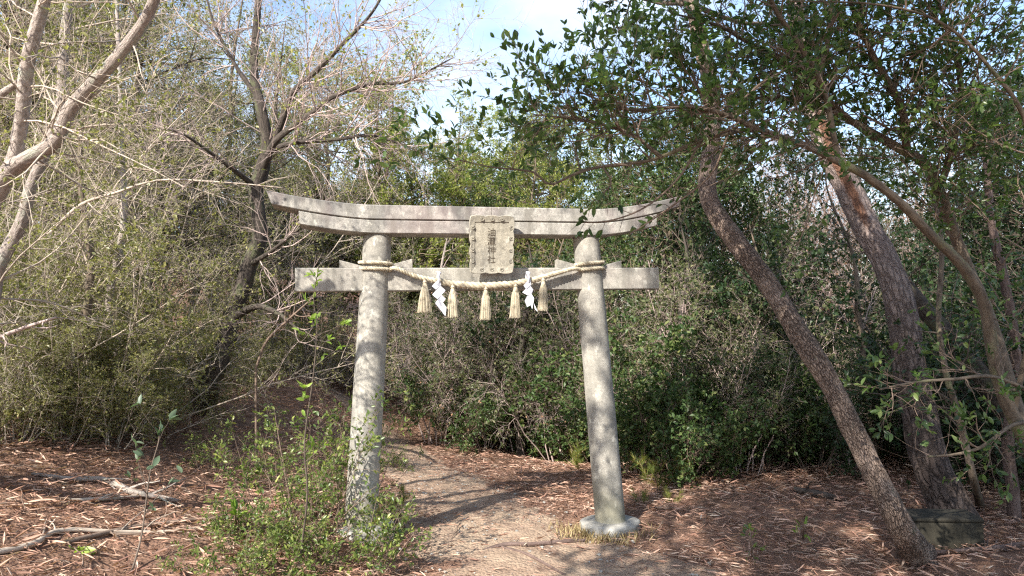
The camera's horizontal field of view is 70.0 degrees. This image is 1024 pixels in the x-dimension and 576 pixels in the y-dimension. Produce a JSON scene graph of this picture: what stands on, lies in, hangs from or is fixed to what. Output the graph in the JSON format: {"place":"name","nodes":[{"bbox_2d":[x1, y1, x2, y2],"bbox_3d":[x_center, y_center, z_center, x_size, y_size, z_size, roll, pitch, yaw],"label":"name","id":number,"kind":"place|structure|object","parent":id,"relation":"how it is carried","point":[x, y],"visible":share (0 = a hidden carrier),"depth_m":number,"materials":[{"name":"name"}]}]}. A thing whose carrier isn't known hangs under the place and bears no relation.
{"place":"outdoors","nodes":[
{"label":"outdoors","id":0,"kind":"place"},
{"bbox_2d":[0,241,1023,575],"bbox_3d":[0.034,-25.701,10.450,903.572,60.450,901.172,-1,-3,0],"label":"ground","id":1,"kind":"structure","parent":0,"point":[100,563],"depth_m":6.35,"materials":[{"name":"soil"}]},
{"bbox_2d":[0,324,126,446],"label":"shrub","id":2,"kind":"object","parent":1,"relation":"on","point":[34,417],"visible":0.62,"depth_m":6.38,"materials":[{"name":"green plant"}]},
{"bbox_2d":[0,0,142,247],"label":"tree","id":3,"kind":"object","parent":1,"relation":"on","point":[3,44],"visible":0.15,"depth_m":9.27,"materials":[{"name":"beige plant"}]},
{"bbox_2d":[4,315,166,445],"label":"shrub","id":4,"kind":"object","parent":1,"relation":"on","point":[91,376],"visible":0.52,"depth_m":6.66,"materials":[{"name":"green plant"}]},
{"bbox_2d":[0,0,182,305],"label":"tree","id":5,"kind":"object","parent":1,"relation":"on","point":[46,29],"visible":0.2,"depth_m":9.70,"materials":[{"name":"beige plant"}]},
{"bbox_2d":[0,99,190,366],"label":"shrub","id":6,"kind":"object","parent":1,"relation":"on","point":[95,216],"visible":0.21,"depth_m":7.55,"materials":[{"name":"green plant"}]},
{"bbox_2d":[2,64,190,432],"bbox_3d":[-4.166,-0.281,7.111,1.481,4.037,1.281,-3,-3,28],"label":"slim tree","id":7,"kind":"object","parent":1,"relation":"on","point":[90,276],"visible":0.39,"depth_m":7.06,"materials":[{"name":"brown plant"}]},
{"bbox_2d":[0,0,211,380],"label":"slim tree","id":8,"kind":"object","parent":1,"relation":"on","point":[22,219],"visible":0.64,"depth_m":5.18,"materials":[{"name":"beige plant"}]},
{"bbox_2d":[2,0,216,336],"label":"shrub","id":9,"kind":"object","parent":1,"relation":"on","point":[141,86],"visible":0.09,"depth_m":9.50,"materials":[{"name":"plant"}]},
{"bbox_2d":[24,340,196,450],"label":"shrub","id":10,"kind":"object","parent":1,"relation":"on","point":[124,406],"visible":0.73,"depth_m":6.94,"materials":[{"name":"green plant"}]},
{"bbox_2d":[43,0,184,420],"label":"slim tree","id":11,"kind":"object","parent":1,"relation":"on","point":[124,215],"visible":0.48,"depth_m":7.58,"materials":[{"name":"brown plant"}]},
{"bbox_2d":[1,195,230,438],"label":"shrub","id":12,"kind":"object","parent":1,"relation":"on","point":[139,338],"visible":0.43,"depth_m":7.03,"materials":[{"name":"green plant"}]},
{"bbox_2d":[0,214,247,443],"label":"shrub","id":13,"kind":"object","parent":1,"relation":"on","point":[54,376],"visible":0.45,"depth_m":6.55,"materials":[{"name":"green plant"}]},
{"bbox_2d":[0,155,263,440],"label":"shrub","id":14,"kind":"object","parent":1,"relation":"on","point":[52,355],"visible":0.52,"depth_m":6.31,"materials":[{"name":"green plant"}]},
{"bbox_2d":[0,180,263,414],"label":"shrub","id":15,"kind":"object","parent":1,"relation":"on","point":[140,291],"visible":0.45,"depth_m":7.09,"materials":[{"name":"green plant"}]},
{"bbox_2d":[0,49,264,384],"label":"shrub","id":16,"kind":"object","parent":1,"relation":"on","point":[151,147],"visible":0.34,"depth_m":8.15,"materials":[{"name":"green plant"}]},
{"bbox_2d":[2,72,273,377],"bbox_3d":[-5.364,-0.632,9.941,4.289,4.075,5.101,0,-3,-13],"label":"shrub","id":17,"kind":"object","parent":1,"relation":"on","point":[198,186],"visible":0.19,"depth_m":9.31,"materials":[{"name":"green plant"}]},
{"bbox_2d":[0,0,278,252],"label":"forked tree","id":18,"kind":"object","parent":1,"relation":"on","point":[18,161],"visible":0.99,"depth_m":4.35,"materials":[{"name":"beige plant"}]},
{"bbox_2d":[124,394,182,573],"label":"sapling","id":19,"kind":"object","parent":1,"relation":"on","point":[156,460],"visible":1,"depth_m":4.90,"materials":[{"name":"green plant"}]},
{"bbox_2d":[9,0,305,338],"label":"tree","id":20,"kind":"object","parent":1,"relation":"on","point":[218,193],"visible":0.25,"depth_m":11.31,"materials":[{"name":"green plant"}]},
{"bbox_2d":[39,323,275,439],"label":"shrub","id":21,"kind":"object","parent":1,"relation":"on","point":[204,420],"visible":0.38,"depth_m":7.57,"materials":[{"name":"green plant"}]},
{"bbox_2d":[11,67,335,365],"bbox_3d":[-6.089,-1.137,9.988,4.518,4.908,7.387,-3,-3,30],"label":"shrub","id":22,"kind":"object","parent":1,"relation":"on","point":[277,276],"visible":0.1,"depth_m":11.39,"materials":[{"name":"green plant"}]},
{"bbox_2d":[84,261,269,387],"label":"shrub","id":23,"kind":"object","parent":1,"relation":"on","point":[230,286],"visible":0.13,"depth_m":9.79,"materials":[{"name":"green plant"}]},
{"bbox_2d":[1,18,397,367],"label":"shrub","id":24,"kind":"object","parent":1,"relation":"on","point":[214,236],"visible":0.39,"depth_m":10.59,"materials":[{"name":"green plant"}]},
{"bbox_2d":[115,303,286,414],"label":"shrub","id":25,"kind":"object","parent":1,"relation":"on","point":[223,397],"visible":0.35,"depth_m":8.64,"materials":[{"name":"green plant"}]},
{"bbox_2d":[0,106,413,436],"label":"shrub","id":26,"kind":"object","parent":1,"relation":"on","point":[204,330],"visible":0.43,"depth_m":7.87,"materials":[{"name":"green plant"}]},
{"bbox_2d":[109,0,331,361],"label":"tree","id":27,"kind":"object","parent":1,"relation":"on","point":[233,50],"visible":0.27,"depth_m":13.42,"materials":[{"name":"brown plant"}]},
{"bbox_2d":[155,523,291,575],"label":"bush","id":28,"kind":"object","parent":1,"relation":"on","point":[253,561],"visible":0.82,"depth_m":4.89,"materials":[{"name":"green plant"}]},
{"bbox_2d":[176,302,289,387],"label":"shrub","id":29,"kind":"object","parent":1,"relation":"on","point":[256,344],"visible":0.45,"depth_m":10.00,"materials":[{"name":"green plant"}]},
{"bbox_2d":[182,490,311,575],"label":"bush","id":30,"kind":"object","parent":1,"relation":"on","point":[212,526],"visible":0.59,"depth_m":5.32,"materials":[{"name":"green plant"}]},
{"bbox_2d":[172,0,362,359],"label":"tree","id":31,"kind":"object","parent":1,"relation":"on","point":[275,107],"visible":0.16,"depth_m":14.80,"materials":[{"name":"brown plant"}]},
{"bbox_2d":[178,490,363,575],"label":"bush","id":32,"kind":"object","parent":1,"relation":"on","point":[316,533],"visible":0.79,"depth_m":5.19,"materials":[{"name":"green plant"}]},
{"bbox_2d":[199,289,345,378],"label":"shrub","id":33,"kind":"object","parent":1,"relation":"on","point":[277,343],"visible":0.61,"depth_m":11.64,"materials":[{"name":"green plant"}]},
{"bbox_2d":[202,405,404,539],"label":"bush","id":34,"kind":"object","parent":1,"relation":"on","point":[296,477],"visible":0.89,"depth_m":5.56,"materials":[{"name":"green plant"}]},
{"bbox_2d":[77,0,535,415],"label":"dark trunked tree","id":35,"kind":"object","parent":1,"relation":"on","point":[270,145],"visible":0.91,"depth_m":8.26,"materials":[{"name":"brown plant"}]},
{"bbox_2d":[229,491,394,575],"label":"bush","id":36,"kind":"object","parent":1,"relation":"on","point":[285,536],"visible":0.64,"depth_m":5.21,"materials":[{"name":"green plant"}]},
{"bbox_2d":[223,384,413,539],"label":"bush","id":37,"kind":"object","parent":1,"relation":"on","point":[337,476],"visible":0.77,"depth_m":5.83,"materials":[{"name":"green plant"}]},
{"bbox_2d":[292,267,351,567],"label":"sapling","id":38,"kind":"object","parent":1,"relation":"on","point":[305,395],"visible":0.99,"depth_m":5.05,"materials":[{"name":"green plant"}]},
{"bbox_2d":[258,46,387,353],"bbox_3d":[-4.461,-1.995,17.752,3.603,7.812,3.946,-1,-3,3],"label":"tree","id":39,"kind":"object","parent":1,"relation":"on","point":[330,134],"visible":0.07,"depth_m":17.50,"materials":[{"name":"green plant"}]},
{"bbox_2d":[233,0,417,377],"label":"tree","id":40,"kind":"object","parent":1,"relation":"on","point":[307,150],"visible":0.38,"depth_m":14.43,"materials":[{"name":"green plant"}]},
{"bbox_2d":[209,157,469,386],"bbox_3d":[-3.558,-0.301,14.503,4.969,4.799,5.910,-4,-4,43],"label":"shrub","id":41,"kind":"object","parent":1,"relation":"on","point":[334,308],"visible":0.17,"depth_m":13.85,"materials":[{"name":"green plant"}]},
{"bbox_2d":[248,483,436,575],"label":"bush","id":42,"kind":"object","parent":1,"relation":"on","point":[384,526],"visible":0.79,"depth_m":5.26,"materials":[{"name":"green plant"}]},
{"bbox_2d":[317,21,455,298],"bbox_3d":[-3.152,-2.075,17.441,3.649,8.645,3.997,-3,-3,31],"label":"tree","id":43,"kind":"object","parent":1,"relation":"on","point":[383,123],"visible":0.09,"depth_m":17.43,"materials":[{"name":"green plant"}]},
{"bbox_2d":[305,51,469,391],"bbox_3d":[-2.562,-1.251,15.320,3.462,7.411,3.792,0,-3,-14],"label":"tree","id":44,"kind":"object","parent":1,"relation":"on","point":[432,255],"visible":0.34,"depth_m":14.97,"materials":[{"name":"green plant"}]},
{"bbox_2d":[385,292,488,432],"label":"shrub","id":45,"kind":"object","parent":1,"relation":"on","point":[416,333],"visible":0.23,"depth_m":12.23,"materials":[{"name":"green plant"}]},
{"bbox_2d":[391,131,500,336],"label":"tree","id":46,"kind":"object","parent":1,"relation":"on","point":[450,189],"visible":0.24,"depth_m":15.91,"materials":[{"name":"green plant"}]},
{"bbox_2d":[384,300,529,445],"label":"shrub","id":47,"kind":"object","parent":1,"relation":"on","point":[449,375],"visible":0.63,"depth_m":10.94,"materials":[{"name":"green plant"}]},
{"bbox_2d":[411,88,505,296],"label":"tree","id":48,"kind":"object","parent":1,"relation":"on","point":[471,117],"visible":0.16,"depth_m":18.91,"materials":[{"name":"green plant"}]},
{"bbox_2d":[393,347,531,455],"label":"shrub","id":49,"kind":"object","parent":1,"relation":"on","point":[485,411],"visible":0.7,"depth_m":10.95,"materials":[{"name":"green plant"}]},
{"bbox_2d":[266,190,681,545],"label":"torii gate","id":50,"kind":"structure","parent":1,"relation":"on","point":[491,233],"depth_m":6.18,"materials":[{"name":"stone"}]},
{"bbox_2d":[358,256,604,319],"bbox_3d":[-0.228,-0.001,6.338,2.205,0.564,0.380,0,-3,-13],"label":"straw rope","id":51,"kind":"object","parent":50,"relation":"hanging from","point":[424,306],"visible":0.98,"depth_m":6.16,"materials":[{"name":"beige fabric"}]},
{"bbox_2d":[386,292,580,449],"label":"shrub","id":52,"kind":"object","parent":1,"relation":"on","point":[449,401],"visible":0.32,"depth_m":11.17,"materials":[{"name":"green plant"}]},
{"bbox_2d":[436,153,530,324],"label":"tree","id":53,"kind":"object","parent":1,"relation":"on","point":[485,201],"visible":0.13,"depth_m":16.95,"materials":[{"name":"green plant"}]},
{"bbox_2d":[402,238,576,434],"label":"shrub","id":54,"kind":"object","parent":1,"relation":"on","point":[453,321],"visible":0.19,"depth_m":11.60,"materials":[{"name":"green plant"}]},
{"bbox_2d":[0,359,1023,575],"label":"fallen leaves","id":55,"kind":"object","parent":1,"relation":"on","point":[690,503],"depth_m":6.36,"materials":[{"name":"brown plant"}]},
{"bbox_2d":[1,371,1022,575],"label":"trodden leaves","id":56,"kind":"object","parent":1,"relation":"on","point":[494,505],"visible":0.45,"depth_m":6.83,"materials":[{"name":"brown plant"}]},
{"bbox_2d":[442,302,587,457],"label":"shrub","id":57,"kind":"object","parent":1,"relation":"on","point":[496,377],"visible":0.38,"depth_m":11.10,"materials":[{"name":"green plant"}]},
{"bbox_2d":[462,85,587,318],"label":"tree","id":58,"kind":"object","parent":1,"relation":"on","point":[527,185],"visible":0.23,"depth_m":15.69,"materials":[{"name":"green plant"}]},
{"bbox_2d":[430,239,624,430],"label":"shrub","id":59,"kind":"object","parent":1,"relation":"on","point":[534,264],"visible":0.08,"depth_m":11.42,"materials":[{"name":"green plant"}]},
{"bbox_2d":[435,239,628,439],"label":"shrub","id":60,"kind":"object","parent":1,"relation":"on","point":[500,308],"visible":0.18,"depth_m":11.69,"materials":[{"name":"green plant"}]},
{"bbox_2d":[431,253,636,455],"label":"shrub","id":61,"kind":"object","parent":1,"relation":"on","point":[571,303],"visible":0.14,"depth_m":11.46,"materials":[{"name":"green plant"}]},
{"bbox_2d":[492,239,577,455],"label":"slim tree","id":62,"kind":"object","parent":1,"relation":"on","point":[519,451],"visible":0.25,"depth_m":11.35,"materials":[{"name":"green plant"}]},
{"bbox_2d":[459,300,615,461],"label":"shrub","id":63,"kind":"object","parent":1,"relation":"on","point":[538,411],"visible":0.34,"depth_m":10.62,"materials":[{"name":"green plant"}]},
{"bbox_2d":[453,309,642,461],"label":"shrub","id":64,"kind":"object","parent":1,"relation":"on","point":[542,432],"visible":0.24,"depth_m":10.97,"materials":[{"name":"green plant"}]},
{"bbox_2d":[494,99,619,258],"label":"tree","id":65,"kind":"object","parent":1,"relation":"on","point":[589,175],"visible":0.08,"depth_m":18.59,"materials":[{"name":"green plant"}]},
{"bbox_2d":[504,110,623,293],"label":"tree","id":66,"kind":"object","parent":1,"relation":"on","point":[557,177],"visible":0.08,"depth_m":16.50,"materials":[{"name":"green plant"}]},
{"bbox_2d":[503,345,669,463],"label":"shrub","id":67,"kind":"object","parent":1,"relation":"on","point":[572,440],"visible":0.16,"depth_m":10.37,"materials":[{"name":"green plant"}]},
{"bbox_2d":[502,253,725,460],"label":"shrub","id":68,"kind":"object","parent":1,"relation":"on","point":[560,326],"visible":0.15,"depth_m":10.81,"materials":[{"name":"green plant"}]},
{"bbox_2d":[551,350,748,477],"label":"shrub","id":69,"kind":"object","parent":1,"relation":"on","point":[639,439],"visible":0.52,"depth_m":8.35,"materials":[{"name":"green plant"}]},
{"bbox_2d":[552,75,759,458],"bbox_3d":[2.198,-0.115,10.796,3.261,5.881,2.708,-3,-3,37],"label":"tree","id":70,"kind":"object","parent":1,"relation":"on","point":[634,192],"visible":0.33,"depth_m":10.45,"materials":[{"name":"green plant"}]},
{"bbox_2d":[610,187,717,458],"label":"slim tree","id":71,"kind":"object","parent":1,"relation":"on","point":[684,242],"visible":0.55,"depth_m":9.58,"materials":[{"name":"green plant"}]},
{"bbox_2d":[600,95,730,368],"bbox_3d":[2.608,-0.278,11.420,2.760,6.074,2.998,0,-3,-16],"label":"tree","id":72,"kind":"object","parent":1,"relation":"on","point":[645,124],"visible":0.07,"depth_m":11.48,"materials":[{"name":"green plant"}]},
{"bbox_2d":[529,297,820,465],"bbox_3d":[1.955,1.215,9.812,3.106,2.564,3.458,0,-3,-28],"label":"shrub","id":73,"kind":"object","parent":1,"relation":"on","point":[677,339],"visible":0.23,"depth_m":8.81,"materials":[{"name":"green plant"}]},
{"bbox_2d":[564,253,799,459],"bbox_3d":[2.247,1.018,9.708,2.889,2.880,2.498,1,-4,-38],"label":"shrub","id":74,"kind":"object","parent":1,"relation":"on","point":[664,306],"visible":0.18,"depth_m":8.96,"materials":[{"name":"green plant"}]},
{"bbox_2d":[354,0,1023,509],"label":"broadleaf evergreen","id":75,"kind":"object","parent":1,"relation":"on","point":[808,58],"visible":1,"depth_m":4.53,"materials":[{"name":"green plant"}]},
{"bbox_2d":[611,333,793,488],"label":"shrub","id":76,"kind":"object","parent":1,"relation":"on","point":[710,441],"visible":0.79,"depth_m":8.00,"materials":[{"name":"green plant"}]},
{"bbox_2d":[646,316,785,468],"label":"shrub","id":77,"kind":"object","parent":1,"relation":"on","point":[725,394],"visible":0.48,"depth_m":8.38,"materials":[{"name":"green plant"}]},
{"bbox_2d":[617,242,829,457],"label":"shrub","id":78,"kind":"object","parent":1,"relation":"on","point":[669,293],"visible":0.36,"depth_m":8.76,"materials":[{"name":"green plant"}]},
{"bbox_2d":[650,121,809,338],"bbox_3d":[3.414,-0.171,11.935,2.573,5.589,3.099,-3,-3,30],"label":"tree","id":79,"kind":"object","parent":1,"relation":"on","point":[744,212],"visible":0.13,"depth_m":11.71,"materials":[{"name":"green plant"}]},
{"bbox_2d":[618,218,843,453],"bbox_3d":[2.949,0.839,10.726,2.836,3.478,3.280,-1,-3,5],"label":"shrub","id":80,"kind":"object","parent":1,"relation":"on","point":[735,268],"visible":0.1,"depth_m":9.72,"materials":[{"name":"green plant"}]},
{"bbox_2d":[691,334,819,473],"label":"shrub","id":81,"kind":"object","parent":1,"relation":"on","point":[783,408],"visible":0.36,"depth_m":8.30,"materials":[{"name":"green plant"}]},
{"bbox_2d":[577,0,938,568],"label":"leaning tree","id":82,"kind":"object","parent":1,"relation":"on","point":[913,546],"visible":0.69,"depth_m":5.31,"materials":[{"name":"brown plant"}]},
{"bbox_2d":[692,212,826,466],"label":"slim tree","id":83,"kind":"object","parent":1,"relation":"on","point":[766,247],"visible":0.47,"depth_m":8.98,"materials":[{"name":"green plant"}]},
{"bbox_2d":[638,215,905,457],"bbox_3d":[3.557,0.720,9.910,3.222,3.436,2.786,0,-3,-26],"label":"shrub","id":84,"kind":"object","parent":1,"relation":"on","point":[832,354],"visible":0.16,"depth_m":9.80,"materials":[{"name":"green plant"}]},
{"bbox_2d":[687,333,886,470],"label":"shrub","id":85,"kind":"object","parent":1,"relation":"on","point":[806,413],"visible":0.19,"depth_m":8.52,"materials":[{"name":"green plant"}]},
{"bbox_2d":[693,332,881,468],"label":"shrub","id":86,"kind":"object","parent":1,"relation":"on","point":[802,381],"visible":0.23,"depth_m":8.36,"materials":[{"name":"green plant"}]},
{"bbox_2d":[732,126,874,370],"bbox_3d":[4.039,0.073,10.913,2.494,4.960,2.296,-3,-4,39],"label":"tree","id":87,"kind":"object","parent":1,"relation":"on","point":[795,198],"visible":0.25,"depth_m":10.80,"materials":[{"name":"green plant"}]},
{"bbox_2d":[730,335,895,481],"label":"shrub","id":88,"kind":"object","parent":1,"relation":"on","point":[833,430],"visible":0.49,"depth_m":8.35,"materials":[{"name":"green plant"}]},
{"bbox_2d":[754,124,899,358],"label":"tree","id":89,"kind":"object","parent":1,"relation":"on","point":[830,255],"visible":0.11,"depth_m":15.09,"materials":[{"name":"green plant"}]},
{"bbox_2d":[687,220,975,464],"bbox_3d":[3.552,0.886,10.192,3.563,3.186,4.538,0,-3,-27],"label":"shrub","id":90,"kind":"object","parent":1,"relation":"on","point":[746,288],"visible":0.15,"depth_m":8.97,"materials":[{"name":"green plant"}]},
{"bbox_2d":[785,130,889,456],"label":"slim tree","id":91,"kind":"object","parent":1,"relation":"on","point":[858,316],"visible":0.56,"depth_m":8.60,"materials":[{"name":"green plant"}]},
{"bbox_2d":[810,130,937,335],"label":"tree","id":92,"kind":"object","parent":1,"relation":"on","point":[868,187],"visible":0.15,"depth_m":14.71,"materials":[{"name":"green plant"}]},
{"bbox_2d":[786,0,984,527],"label":"pine tree","id":93,"kind":"object","parent":1,"relation":"on","point":[877,246],"visible":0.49,"depth_m":6.47,"materials":[{"name":"brown plant"}]},
{"bbox_2d":[797,136,1023,457],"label":"slim tree","id":94,"kind":"object","parent":1,"relation":"on","point":[921,299],"visible":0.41,"depth_m":7.13,"materials":[{"name":"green plant"}]},
{"bbox_2d":[810,249,1023,493],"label":"shrub","id":95,"kind":"object","parent":1,"relation":"on","point":[1020,459],"visible":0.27,"depth_m":7.46,"materials":[{"name":"green plant"}]},
{"bbox_2d":[834,308,1023,480],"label":"shrub","id":96,"kind":"object","parent":1,"relation":"on","point":[894,428],"visible":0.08,"depth_m":8.08,"materials":[{"name":"green plant"}]},
{"bbox_2d":[844,227,1023,467],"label":"shrub","id":97,"kind":"object","parent":1,"relation":"on","point":[950,285],"visible":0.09,"depth_m":9.50,"materials":[{"name":"green plant"}]},
{"bbox_2d":[846,96,1022,508],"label":"slim tree","id":98,"kind":"object","parent":1,"relation":"on","point":[972,474],"visible":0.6,"depth_m":6.03,"materials":[{"name":"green plant"}]},
{"bbox_2d":[906,508,983,548],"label":"concrete block","id":99,"kind":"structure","parent":1,"relation":"on","point":[946,528],"depth_m":5.67,"materials":[{"name":"grey concrete"}]},
{"bbox_2d":[873,313,1023,492],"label":"shrub","id":100,"kind":"object","parent":1,"relation":"on","point":[942,390],"visible":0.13,"depth_m":7.58,"materials":[{"name":"green plant"}]},
{"bbox_2d":[878,64,1023,341],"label":"tree","id":101,"kind":"object","parent":1,"relation":"on","point":[935,226],"visible":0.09,"depth_m":12.36,"materials":[{"name":"green plant"}]},
{"bbox_2d":[884,56,1023,346],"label":"tree","id":102,"kind":"object","parent":1,"relation":"on","point":[1021,80],"visible":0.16,"depth_m":11.54,"materials":[{"name":"green plant"}]},
{"bbox_2d":[902,96,1023,521],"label":"slim tree","id":103,"kind":"object","parent":1,"relation":"on","point":[1013,507],"visible":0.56,"depth_m":6.38,"materials":[{"name":"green plant"}]},
{"bbox_2d":[944,0,1023,352],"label":"tree","id":104,"kind":"object","parent":1,"relation":"on","point":[1006,246],"visible":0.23,"depth_m":10.28,"materials":[{"name":"green plant"}]},
{"bbox_2d":[0,0,1023,312],"label":"sky","id":105,"kind":"structure","parent":0,"point":[547,15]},
{"bbox_2d":[321,385,723,575],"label":"path","id":106,"kind":"structure","parent":0,"point":[498,557],"depth_m":6.28,"materials":[{"name":"beige soil"}]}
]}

